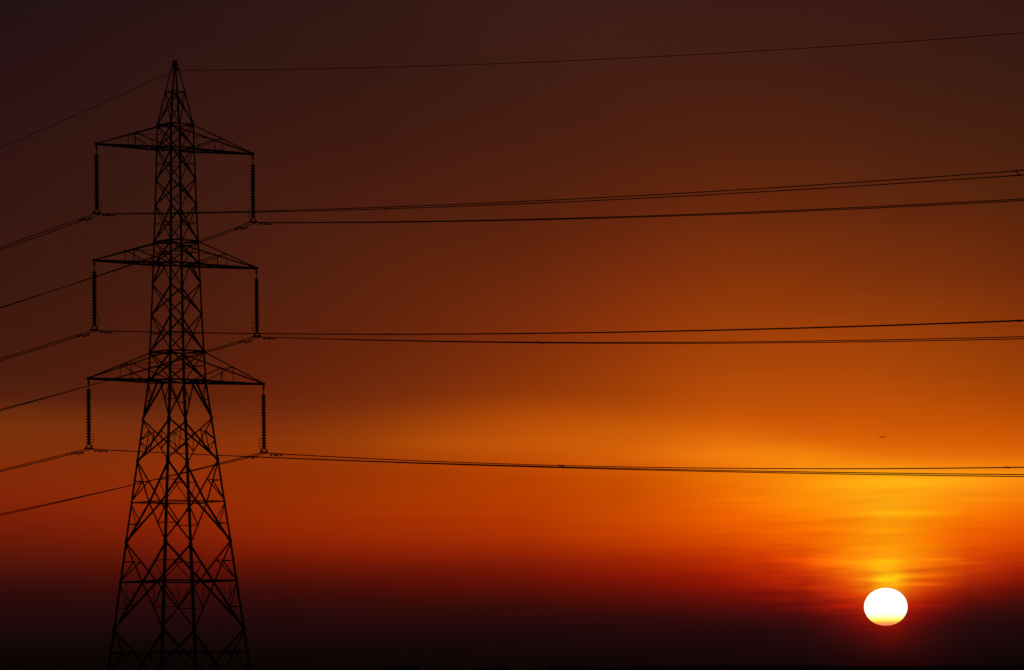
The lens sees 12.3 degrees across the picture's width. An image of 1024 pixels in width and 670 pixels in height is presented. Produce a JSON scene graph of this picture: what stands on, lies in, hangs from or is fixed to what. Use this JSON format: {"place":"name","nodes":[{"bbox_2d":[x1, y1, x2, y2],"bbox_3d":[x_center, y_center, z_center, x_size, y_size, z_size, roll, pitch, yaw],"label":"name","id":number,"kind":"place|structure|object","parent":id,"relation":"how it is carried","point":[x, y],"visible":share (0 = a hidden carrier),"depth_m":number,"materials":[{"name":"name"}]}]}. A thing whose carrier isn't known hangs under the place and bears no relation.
{"place":"outdoors","nodes":[
{"label":"outdoors","id":0,"kind":"place"},
{"bbox_2d":[0,0,1023,669],"label":"sky","id":1,"kind":"structure","parent":0,"point":[340,565],"materials":[{"name":"orange"}]},
{"bbox_2d":[544,664,1023,669],"bbox_3d":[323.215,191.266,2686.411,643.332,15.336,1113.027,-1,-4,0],"label":"hills","id":2,"kind":"structure","parent":0,"point":[825,667],"depth_m":2523.51,"materials":[{"name":"black"}]},
{"bbox_2d":[864,588,907,625],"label":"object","id":3,"kind":"object","parent":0,"point":[885,606],"visible":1,"depth_m":29767.34,"materials":[{"name":"white"}]},
{"bbox_3d":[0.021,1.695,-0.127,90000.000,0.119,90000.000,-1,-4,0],"label":"ground","id":4,"kind":"structure","parent":0,"visible":0},
{"bbox_2d":[87,60,264,669],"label":"transmission pylon","id":5,"kind":"object","parent":4,"relation":"on","point":[169,380],"visible":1,"depth_m":299.81,"materials":[{"name":"metal"}]},
{"bbox_2d":[84,383,93,449],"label":"insulator string","id":6,"kind":"object","parent":5,"relation":"hanging from","point":[88,410],"visible":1,"depth_m":295.90,"materials":[{"name":"ceramic"}]},
{"bbox_2d":[0,449,1023,476],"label":"twin power line","id":7,"kind":"object","parent":6,"relation":"hanging from","point":[76,452],"visible":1,"depth_m":252.06,"materials":[{"name":"black metal"}]},
{"bbox_2d":[89,264,99,330],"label":"insulator string","id":8,"kind":"object","parent":5,"relation":"hanging from","point":[94,301],"visible":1,"depth_m":296.71,"materials":[{"name":"ceramic"}]},
{"bbox_2d":[0,319,1023,360],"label":"twin power line","id":9,"kind":"object","parent":8,"relation":"hanging from","point":[79,335],"visible":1,"depth_m":256.31,"materials":[{"name":"black metal"}]},
{"bbox_2d":[92,148,101,214],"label":"insulator string","id":10,"kind":"object","parent":5,"relation":"hanging from","point":[96,170],"visible":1,"depth_m":297.40,"materials":[{"name":"ceramic"}]},
{"bbox_2d":[0,170,1023,249],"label":"twin power line","id":11,"kind":"object","parent":10,"relation":"hanging from","point":[110,214],"visible":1,"depth_m":258.04,"materials":[{"name":"black metal"}]},
{"bbox_2d":[248,158,256,222],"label":"insulator string","id":12,"kind":"object","parent":5,"relation":"hanging from","point":[252,168],"visible":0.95,"depth_m":304.03,"materials":[{"name":"ceramic"}]},
{"bbox_2d":[0,198,1023,308],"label":"twin power line","id":13,"kind":"object","parent":12,"relation":"hanging from","point":[246,227],"visible":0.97,"depth_m":274.41,"materials":[{"name":"black metal"}]},
{"bbox_2d":[252,273,261,337],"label":"insulator string","id":14,"kind":"object","parent":5,"relation":"hanging from","point":[256,291],"visible":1,"depth_m":303.61,"materials":[{"name":"ceramic"}]},
{"bbox_2d":[0,336,1023,410],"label":"twin power line","id":15,"kind":"object","parent":14,"relation":"hanging from","point":[268,338],"visible":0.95,"depth_m":272.83,"materials":[{"name":"black metal"}]},
{"bbox_2d":[259,389,268,452],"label":"insulator string","id":16,"kind":"object","parent":5,"relation":"hanging from","point":[263,404],"visible":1,"depth_m":303.32,"materials":[{"name":"ceramic"}]},
{"bbox_2d":[0,453,1023,515],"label":"twin power line","id":17,"kind":"object","parent":16,"relation":"hanging from","point":[276,454],"visible":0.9,"depth_m":284.87,"materials":[{"name":"black metal"}]},
{"bbox_2d":[1,32,1023,147],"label":"earth wire","id":18,"kind":"object","parent":5,"relation":"attached to","point":[531,62],"visible":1,"depth_m":268.03,"materials":[{"name":"black metal"}]}
]}

